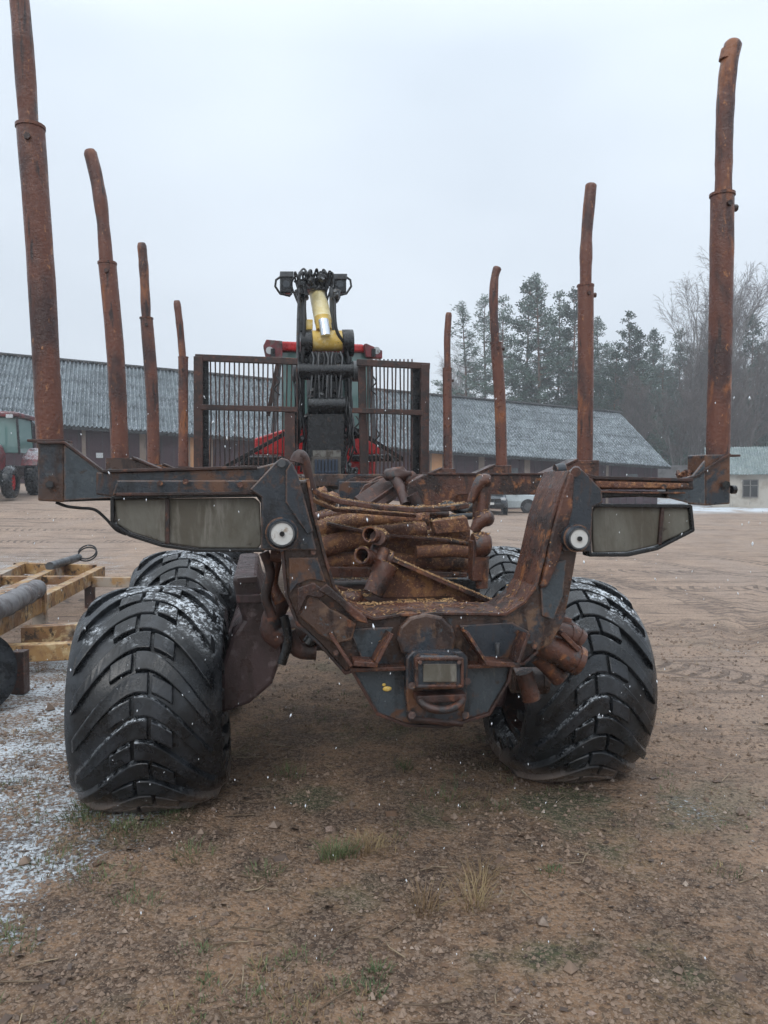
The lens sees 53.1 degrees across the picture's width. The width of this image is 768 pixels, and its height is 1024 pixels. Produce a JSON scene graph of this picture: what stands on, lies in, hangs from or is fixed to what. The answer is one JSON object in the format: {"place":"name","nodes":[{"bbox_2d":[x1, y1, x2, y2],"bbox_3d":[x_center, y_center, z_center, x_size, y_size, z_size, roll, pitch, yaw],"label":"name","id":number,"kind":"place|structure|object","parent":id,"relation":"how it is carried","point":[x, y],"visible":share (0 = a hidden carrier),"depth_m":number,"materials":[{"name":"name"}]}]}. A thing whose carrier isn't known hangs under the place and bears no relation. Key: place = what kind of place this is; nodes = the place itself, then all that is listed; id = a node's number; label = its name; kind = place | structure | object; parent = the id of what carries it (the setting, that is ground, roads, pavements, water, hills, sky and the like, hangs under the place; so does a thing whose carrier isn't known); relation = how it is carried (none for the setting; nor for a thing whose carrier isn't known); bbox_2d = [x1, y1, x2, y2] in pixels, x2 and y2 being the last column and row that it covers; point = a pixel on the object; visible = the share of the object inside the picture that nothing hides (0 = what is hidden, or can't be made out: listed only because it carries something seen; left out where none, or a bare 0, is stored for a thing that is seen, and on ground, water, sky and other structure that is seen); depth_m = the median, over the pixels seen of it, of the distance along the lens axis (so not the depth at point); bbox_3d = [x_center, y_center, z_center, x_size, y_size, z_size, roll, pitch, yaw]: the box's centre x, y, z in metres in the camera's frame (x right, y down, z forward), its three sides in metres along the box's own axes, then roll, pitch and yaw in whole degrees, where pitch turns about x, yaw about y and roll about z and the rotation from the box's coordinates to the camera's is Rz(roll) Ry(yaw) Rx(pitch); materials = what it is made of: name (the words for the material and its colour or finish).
{"place":"outdoors","nodes":[
{"label":"outdoors","id":0,"kind":"place"},
{"bbox_2d":[0,483,767,1023],"bbox_3d":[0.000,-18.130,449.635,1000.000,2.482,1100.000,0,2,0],"label":"ground","id":1,"kind":"structure","parent":0,"point":[712,559],"depth_m":3.32,"materials":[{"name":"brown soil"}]},
{"bbox_2d":[0,411,37,497],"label":"tractor","id":2,"kind":"object","parent":1,"relation":"on","point":[18,426],"visible":0.78,"depth_m":26.51,"materials":[{"name":"red metal"}]},
{"bbox_2d":[0,562,130,704],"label":"frame trailer","id":3,"kind":"object","parent":1,"relation":"on","point":[42,639],"visible":0.95,"depth_m":6.84,"materials":[{"name":"yellow paint"}]},
{"bbox_2d":[0,579,46,619],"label":"canvas roll","id":4,"kind":"object","parent":3,"relation":"on","point":[18,598],"visible":1,"depth_m":6.65,"materials":[{"name":"grey fabric"}]},
{"bbox_2d":[45,544,97,569],"bbox_3d":[-4.228,0.606,10.382,0.324,0.235,1.205,0,2,0],"label":"hydraulic cylinder","id":5,"kind":"object","parent":3,"relation":"on","point":[59,563],"visible":1,"depth_m":10.46,"materials":[{"name":"grey metal"}]},
{"bbox_2d":[0,352,670,508],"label":"barn","id":6,"kind":"structure","parent":1,"relation":"on","point":[541,437],"depth_m":46.27,"materials":[{"name":"grey metal"}]},
{"bbox_2d":[188,437,193,466],"bbox_3d":[-10.452,-2.574,41.954,0.426,3.039,0.070,-1,3,-19],"label":"door","id":7,"kind":"structure","parent":6,"relation":"in","point":[191,438],"depth_m":41.88,"materials":[{"name":"beige wood"}]},
{"bbox_2d":[209,439,212,466],"bbox_3d":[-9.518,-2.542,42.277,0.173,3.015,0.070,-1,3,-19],"label":"door","id":8,"kind":"structure","parent":6,"relation":"in","point":[209,439],"depth_m":42.22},
{"bbox_2d":[432,454,441,470],"bbox_3d":[3.192,-2.129,46.669,0.895,2.871,0.070,-1,3,-19],"label":"door","id":9,"kind":"structure","parent":6,"relation":"in","point":[436,458],"depth_m":46.60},
{"bbox_2d":[511,468,517,472],"bbox_3d":[8.067,-2.484,48.327,0.800,0.550,0.080,-1,3,-19],"label":"window","id":10,"kind":"structure","parent":6,"relation":"in","point":[513,470],"depth_m":48.33,"materials":[{"name":"grey glass"}]},
{"bbox_2d":[627,474,637,476],"bbox_3d":[16.567,-2.264,51.261,0.800,0.550,0.080,-1,3,-19],"label":"window","id":11,"kind":"structure","parent":6,"relation":"in","point":[628,475],"depth_m":51.21,"materials":[{"name":"grey glass"}]},
{"bbox_2d":[0,663,730,1023],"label":"dry grass","id":12,"kind":"structure","parent":1,"relation":"on","point":[464,877],"depth_m":2.96,"materials":[{"name":"plant"}]},
{"bbox_2d":[9,0,741,813],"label":"forwarder","id":13,"kind":"object","parent":1,"relation":"on","point":[183,650],"visible":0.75,"depth_m":3.49,"materials":[{"name":"metal"}]},
{"bbox_2d":[290,449,315,496],"bbox_3d":[-0.374,-0.131,3.578,0.122,0.318,0.145,0,2,0],"label":"stake hook","id":14,"kind":"object","parent":13,"relation":"attached to","point":[301,457],"visible":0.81,"depth_m":3.53,"materials":[{"name":"brown metal"}]},
{"bbox_2d":[316,486,339,505],"bbox_3d":[-0.376,-0.104,5.123,0.170,0.142,0.140,0,2,0],"label":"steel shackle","id":15,"kind":"object","parent":13,"relation":"attached to","point":[323,489],"visible":0.49,"depth_m":5.09,"materials":[{"name":"brown metal"}]},
{"bbox_2d":[335,585,365,592],"bbox_3d":[-0.133,0.429,3.826,0.261,0.149,0.030,0,2,-9],"label":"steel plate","id":16,"kind":"object","parent":13,"relation":"on","point":[341,588],"visible":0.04,"depth_m":3.80,"materials":[{"name":"metal"}]},
{"bbox_2d":[339,482,369,506],"bbox_3d":[-0.177,-0.115,5.778,0.325,0.228,0.040,0,2,-9],"label":"steel plate","id":17,"kind":"object","parent":13,"relation":"on","point":[349,490],"visible":0.26,"depth_m":5.74,"materials":[{"name":"metal"}]},
{"bbox_2d":[342,590,367,601],"bbox_3d":[-0.126,0.414,3.550,0.158,0.104,0.105,0,2,11],"label":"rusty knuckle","id":18,"kind":"object","parent":13,"relation":"on","point":[359,597],"visible":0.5,"depth_m":3.52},
{"bbox_2d":[353,478,381,506],"bbox_3d":[-0.121,-0.122,5.482,0.262,0.244,0.040,0,2,-9],"label":"steel plate","id":19,"kind":"object","parent":13,"relation":"on","point":[366,486],"visible":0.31,"depth_m":5.46,"materials":[{"name":"brown metal"}]},
{"bbox_2d":[354,527,397,597],"bbox_3d":[-0.037,0.229,3.636,0.203,0.334,0.282,0,2,0],"label":"pipe socket","id":20,"kind":"object","parent":13,"relation":"on","point":[382,573],"visible":0.98,"depth_m":3.53,"materials":[{"name":"brown metal"}]},
{"bbox_2d":[354,478,397,504],"bbox_3d":[-0.009,-0.120,4.981,0.125,0.259,0.402,2,3,43],"label":"steel channel","id":21,"kind":"object","parent":13,"relation":"on","point":[382,491],"visible":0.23,"depth_m":4.95,"materials":[{"name":"brown metal"}]},
{"bbox_2d":[260,465,529,641],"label":"bark litter","id":22,"kind":"object","parent":13,"relation":"on","point":[426,571],"visible":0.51,"depth_m":3.77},
{"bbox_2d":[415,544,467,558],"bbox_3d":[0.320,0.209,4.067,0.309,0.082,0.072,0,2,-9],"label":"steel tube","id":23,"kind":"object","parent":22,"relation":"on","point":[429,551],"visible":0.81,"depth_m":4.04,"materials":[{"name":"brown metal"}]},
{"bbox_2d":[326,522,467,544],"bbox_3d":[0.074,0.114,4.044,0.753,0.130,0.080,0,2,-9],"label":"flat bar","id":24,"kind":"object","parent":23,"relation":"on","point":[345,527],"visible":0.65,"depth_m":4.01,"materials":[{"name":"brown metal"}]},
{"bbox_2d":[329,565,466,576],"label":"steel beam","id":25,"kind":"structure","parent":13,"relation":"on","point":[350,570],"depth_m":3.96,"materials":[{"name":"brown metal"}]},
{"bbox_2d":[327,552,467,569],"bbox_3d":[0.070,0.266,4.144,0.850,0.117,0.096,-1,2,-16],"label":"steel tube","id":26,"kind":"object","parent":25,"relation":"on","point":[439,563],"visible":0.3,"depth_m":4.14,"materials":[{"name":"brown metal"}]},
{"bbox_2d":[321,522,426,556],"bbox_3d":[-0.095,0.160,4.046,0.644,0.206,0.119,0,2,-10],"label":"steel tube","id":27,"kind":"object","parent":26,"relation":"on","point":[339,542],"visible":0.65,"depth_m":3.99,"materials":[{"name":"brown metal"}]},
{"bbox_2d":[313,498,415,517],"bbox_3d":[-0.108,-0.022,3.948,0.539,0.102,0.120,0,2,-9],"label":"flat bar","id":28,"kind":"object","parent":27,"relation":"on","point":[371,512],"visible":0.81,"depth_m":3.89,"materials":[{"name":"brown metal"}]},
{"bbox_2d":[313,489,468,512],"bbox_3d":[0.008,-0.072,3.823,0.830,0.150,0.120,0,2,-9],"label":"curved bar","id":29,"kind":"object","parent":28,"relation":"on","point":[316,492],"visible":0.89,"depth_m":3.77,"materials":[{"name":"brown metal"}]},
{"bbox_2d":[318,512,429,535],"bbox_3d":[-0.091,0.079,4.111,0.666,0.168,0.100,0,2,-10],"label":"steel tube","id":30,"kind":"object","parent":27,"relation":"on","point":[360,522],"visible":0.39,"depth_m":4.07,"materials":[{"name":"brown metal"}]},
{"bbox_2d":[345,527,469,572],"bbox_3d":[0.058,0.213,4.228,0.828,0.267,0.120,0,2,-9],"label":"steel plate","id":31,"kind":"object","parent":25,"relation":"on","point":[405,546],"visible":0.11,"depth_m":4.18,"materials":[{"name":"brown metal"}]},
{"bbox_2d":[315,507,448,519],"bbox_3d":[-0.015,0.017,4.271,0.764,0.091,0.061,0,2,-9],"label":"steel tube","id":32,"kind":"object","parent":31,"relation":"on","point":[327,514],"visible":0.25,"depth_m":4.21,"materials":[{"name":"brown metal"}]},
{"bbox_2d":[429,516,469,533],"bbox_3d":[0.354,0.071,4.178,0.210,0.092,0.100,0,2,-9],"label":"steel block","id":33,"kind":"object","parent":31,"relation":"on","point":[455,525],"depth_m":4.13,"materials":[{"name":"brown metal"}]},
{"bbox_2d":[383,466,423,505],"bbox_3d":[0.122,-0.150,4.910,0.224,0.288,0.318,0,2,-11],"label":"steel linkage","id":34,"kind":"object","parent":13,"relation":"on","point":[398,477],"visible":0.77,"depth_m":4.90,"materials":[{"name":"brown metal"}]},
{"bbox_2d":[333,577,479,591],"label":"steel beam","id":35,"kind":"structure","parent":13,"relation":"on","point":[466,582],"depth_m":4.42,"materials":[{"name":"black metal"}]},
{"bbox_2d":[382,557,490,601],"bbox_3d":[0.262,0.352,3.699,0.605,0.283,0.160,0,2,-9],"label":"steel channel","id":36,"kind":"object","parent":13,"relation":"on","point":[409,580],"visible":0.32,"depth_m":3.68,"materials":[{"name":"brown metal"}]},
{"bbox_2d":[468,532,491,588],"bbox_3d":[0.486,0.241,3.833,0.102,0.285,0.127,0,2,-9],"label":"cylinder end","id":37,"kind":"object","parent":36,"relation":"on","point":[479,549],"visible":1,"depth_m":3.81,"materials":[{"name":"brown metal"}]},
{"bbox_2d":[470,510,494,532],"bbox_3d":[0.492,0.052,3.847,0.125,0.123,0.084,0,2,0],"label":"stake hook","id":38,"kind":"object","parent":37,"relation":"on","point":[479,524],"visible":0.91,"depth_m":3.82,"materials":[{"name":"brown metal"}]},
{"bbox_2d":[416,501,472,519],"bbox_3d":[0.374,-0.001,4.487,0.375,0.128,0.150,0,2,-9],"label":"bent rod","id":39,"kind":"object","parent":13,"relation":"attached to","point":[468,514],"visible":0.29,"depth_m":4.51,"materials":[{"name":"black metal"}]},
{"bbox_2d":[451,495,468,502],"bbox_3d":[0.500,-0.147,5.272,0.318,0.230,0.030,0,2,-9],"label":"steel plate","id":40,"kind":"object","parent":13,"relation":"on","point":[459,498],"depth_m":5.26,"materials":[{"name":"brown metal"}]},
{"bbox_2d":[467,474,490,511],"bbox_3d":[0.482,-0.064,3.901,0.124,0.263,0.088,0,2,0],"label":"stake hook","id":41,"kind":"object","parent":13,"relation":"attached to","point":[478,499],"visible":0.93,"depth_m":3.86,"materials":[{"name":"brown metal"}]},
{"bbox_2d":[0,664,752,1023],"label":"grass","id":42,"kind":"structure","parent":1,"relation":"on","point":[322,848],"depth_m":3.23,"materials":[{"name":"green plant"}]},
{"bbox_2d":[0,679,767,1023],"bbox_3d":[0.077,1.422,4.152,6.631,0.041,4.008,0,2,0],"label":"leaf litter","id":43,"kind":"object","parent":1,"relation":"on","point":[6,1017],"visible":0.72,"depth_m":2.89,"materials":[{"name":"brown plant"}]},
{"bbox_2d":[0,677,767,1023],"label":"fallen twigs","id":44,"kind":"object","parent":1,"relation":"on","point":[364,919],"visible":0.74,"depth_m":2.78,"materials":[{"name":"brown wood"}]},
{"bbox_2d":[430,339,490,397],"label":"birch tree","id":45,"kind":"object","parent":1,"relation":"on","point":[455,382],"visible":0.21,"depth_m":109.66,"materials":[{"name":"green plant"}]},
{"bbox_2d":[430,301,493,397],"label":"pine tree","id":46,"kind":"object","parent":1,"relation":"on","point":[461,309],"visible":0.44,"depth_m":76.87,"materials":[{"name":"green plant"}]},
{"bbox_2d":[454,293,514,398],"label":"pine tree","id":47,"kind":"object","parent":1,"relation":"on","point":[484,298],"visible":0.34,"depth_m":83.29,"materials":[{"name":"green plant"}]},
{"bbox_2d":[490,495,507,514],"bbox_3d":[5.366,-0.776,39.484,2.140,1.755,4.535,0,2,7],"label":"parked car","id":48,"kind":"object","parent":1,"relation":"on","point":[499,501],"visible":0.29,"depth_m":37.33,"materials":[{"name":"grey paint"}]},
{"bbox_2d":[472,295,538,402],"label":"pine tree","id":49,"kind":"object","parent":1,"relation":"on","point":[488,388],"visible":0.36,"depth_m":72.94,"materials":[{"name":"green plant"}]},
{"bbox_2d":[506,495,534,512],"bbox_3d":[6.576,-0.769,42.502,4.535,1.655,2.140,0,2,10],"label":"parked car","id":50,"kind":"object","parent":1,"relation":"on","point":[523,503],"visible":0.14,"depth_m":41.45,"materials":[{"name":"silver metal"}]},
{"bbox_2d":[501,280,562,404],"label":"pine tree","id":51,"kind":"object","parent":1,"relation":"on","point":[522,343],"visible":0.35,"depth_m":78.55,"materials":[{"name":"green plant"}]},
{"bbox_2d":[506,272,577,402],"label":"pine tree","id":52,"kind":"object","parent":1,"relation":"on","point":[536,286],"visible":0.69,"depth_m":73.62,"materials":[{"name":"green plant"}]},
{"bbox_2d":[529,290,577,402],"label":"pine tree","id":53,"kind":"object","parent":1,"relation":"on","point":[560,313],"visible":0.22,"depth_m":82.76,"materials":[{"name":"green plant"}]},
{"bbox_2d":[544,286,606,408],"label":"pine tree","id":54,"kind":"object","parent":1,"relation":"on","point":[567,332],"visible":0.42,"depth_m":76.53,"materials":[{"name":"green plant"}]},
{"bbox_2d":[560,351,604,408],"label":"pine tree","id":55,"kind":"object","parent":1,"relation":"on","point":[594,384],"visible":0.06,"depth_m":82.38,"materials":[{"name":"green plant"}]},
{"bbox_2d":[576,316,619,407],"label":"pine tree","id":56,"kind":"object","parent":1,"relation":"on","point":[597,327],"visible":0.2,"depth_m":91.10,"materials":[{"name":"green plant"}]},
{"bbox_2d":[429,363,766,465],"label":"woodland","id":57,"kind":"object","parent":1,"relation":"on","point":[652,432],"depth_m":86.35,"materials":[{"name":"plant"}]},
{"bbox_2d":[594,363,607,408],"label":"pine tree","id":58,"kind":"object","parent":1,"relation":"on","point":[601,365],"visible":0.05,"depth_m":93.10,"materials":[{"name":"green plant"}]},
{"bbox_2d":[596,348,620,404],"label":"pine tree","id":59,"kind":"object","parent":1,"relation":"on","point":[606,360],"visible":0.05,"depth_m":94.47,"materials":[{"name":"green plant"}]},
{"bbox_2d":[593,349,634,419],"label":"pine tree","id":60,"kind":"object","parent":1,"relation":"on","point":[616,370],"visible":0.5,"depth_m":73.13,"materials":[{"name":"green plant"}]},
{"bbox_2d":[600,310,657,419],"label":"pine tree","id":61,"kind":"object","parent":1,"relation":"on","point":[630,326],"visible":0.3,"depth_m":78.83,"materials":[{"name":"green plant"}]},
{"bbox_2d":[609,363,665,442],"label":"bare tree","id":62,"kind":"object","parent":1,"relation":"on","point":[632,402],"visible":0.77,"depth_m":69.23,"materials":[{"name":"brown plant"}]},
{"bbox_2d":[608,327,666,452],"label":"pine tree","id":63,"kind":"object","parent":1,"relation":"on","point":[639,351],"visible":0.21,"depth_m":78.82,"materials":[{"name":"green plant"}]},
{"bbox_2d":[626,359,666,450],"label":"pine tree","id":64,"kind":"object","parent":1,"relation":"on","point":[643,366],"visible":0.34,"depth_m":71.08,"materials":[{"name":"green plant"}]},
{"bbox_2d":[633,327,673,434],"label":"pine tree","id":65,"kind":"object","parent":1,"relation":"on","point":[655,337],"visible":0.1,"depth_m":93.62,"materials":[{"name":"green plant"}]},
{"bbox_2d":[639,342,679,448],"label":"pine tree","id":66,"kind":"object","parent":1,"relation":"on","point":[652,351],"visible":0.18,"depth_m":86.21,"materials":[{"name":"green plant"}]},
{"bbox_2d":[558,366,767,465],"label":"young conifers","id":67,"kind":"object","parent":1,"relation":"on","point":[669,462],"visible":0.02,"depth_m":76.97,"materials":[{"name":"green plant"}]},
{"bbox_2d":[650,349,685,458],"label":"pine tree","id":68,"kind":"object","parent":1,"relation":"on","point":[663,377],"visible":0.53,"depth_m":79.27,"materials":[{"name":"green plant"}]},
{"bbox_2d":[657,359,683,456],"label":"pine tree","id":69,"kind":"object","parent":1,"relation":"on","point":[673,378],"visible":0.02,"depth_m":95.12,"materials":[{"name":"green plant"}]},
{"bbox_2d":[653,367,689,459],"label":"pine tree","id":70,"kind":"object","parent":1,"relation":"on","point":[667,400],"visible":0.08,"depth_m":92.01,"materials":[{"name":"green plant"}]},
{"bbox_2d":[657,465,687,490],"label":"concrete wall","id":71,"kind":"structure","parent":1,"relation":"on","point":[666,473],"depth_m":58.58,"materials":[{"name":"grey concrete"}]},
{"bbox_2d":[638,375,707,465],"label":"bare tree","id":72,"kind":"object","parent":1,"relation":"on","point":[699,424],"visible":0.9,"depth_m":65.14,"materials":[{"name":"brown plant"}]},
{"bbox_2d":[653,328,701,460],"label":"pine tree","id":73,"kind":"object","parent":1,"relation":"on","point":[678,350],"visible":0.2,"depth_m":87.23,"materials":[{"name":"green plant"}]},
{"bbox_2d":[659,346,707,454],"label":"bare tree","id":74,"kind":"object","parent":1,"relation":"on","point":[692,381],"visible":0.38,"depth_m":73.29,"materials":[{"name":"grey plant"}]},
{"bbox_2d":[670,349,702,455],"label":"pine tree","id":75,"kind":"object","parent":1,"relation":"on","point":[682,390],"visible":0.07,"depth_m":86.48,"materials":[{"name":"green plant"}]},
{"bbox_2d":[678,349,731,454],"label":"pine tree","id":76,"kind":"object","parent":1,"relation":"on","point":[700,398],"visible":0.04,"depth_m":75.33,"materials":[{"name":"green plant"}]},
{"bbox_2d":[652,270,767,449],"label":"birch tree","id":77,"kind":"object","parent":1,"relation":"on","point":[702,331],"visible":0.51,"depth_m":76.42,"materials":[{"name":"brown plant"}]},
{"bbox_2d":[682,325,767,446],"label":"bare tree","id":78,"kind":"object","parent":1,"relation":"on","point":[735,370],"visible":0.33,"depth_m":71.90,"materials":[{"name":"grey plant"}]},
{"bbox_2d":[683,248,767,394],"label":"birch tree","id":79,"kind":"object","parent":1,"relation":"on","point":[746,300],"visible":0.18,"depth_m":83.31,"materials":[{"name":"grey plant"}]},
{"bbox_2d":[697,363,767,446],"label":"bare tree","id":80,"kind":"object","parent":1,"relation":"on","point":[734,414],"visible":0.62,"depth_m":63.48,"materials":[{"name":"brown plant"}]},
{"bbox_2d":[704,446,767,507],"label":"outbuilding","id":81,"kind":"structure","parent":1,"relation":"on","point":[749,472],"depth_m":50.39,"materials":[{"name":"paint"}]},
{"bbox_2d":[742,479,758,496],"bbox_3d":[23.909,-1.538,50.130,0.960,1.170,0.110,1,3,21],"label":"window","id":82,"kind":"structure","parent":81,"relation":"in","point":[750,487],"depth_m":50.10,"materials":[{"name":"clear glass"}]},
{"bbox_2d":[731,359,758,446],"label":"pine tree","id":83,"kind":"object","parent":1,"relation":"on","point":[755,433],"visible":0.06,"depth_m":77.30,"materials":[{"name":"green plant"}]},
{"bbox_2d":[735,314,767,445],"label":"pine tree","id":84,"kind":"object","parent":1,"relation":"on","point":[753,333],"visible":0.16,"depth_m":82.62,"materials":[{"name":"green plant"}]},
{"bbox_2d":[742,347,767,446],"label":"pine tree","id":85,"kind":"object","parent":1,"relation":"on","point":[757,427],"visible":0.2,"depth_m":79.30,"materials":[{"name":"green plant"}]},
{"bbox_2d":[745,320,767,439],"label":"bare tree","id":86,"kind":"object","parent":1,"relation":"on","point":[764,374],"visible":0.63,"depth_m":73.43,"materials":[{"name":"grey plant"}]},
{"bbox_2d":[0,0,767,423],"label":"sky","id":87,"kind":"structure","parent":0,"point":[411,151],"materials":[{"name":"white"}]},
{"bbox_2d":[11,388,767,963],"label":"snowflakes","id":88,"kind":"object","parent":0,"point":[373,626],"visible":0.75,"depth_m":2.02,"materials":[{"name":"white"}]}
]}

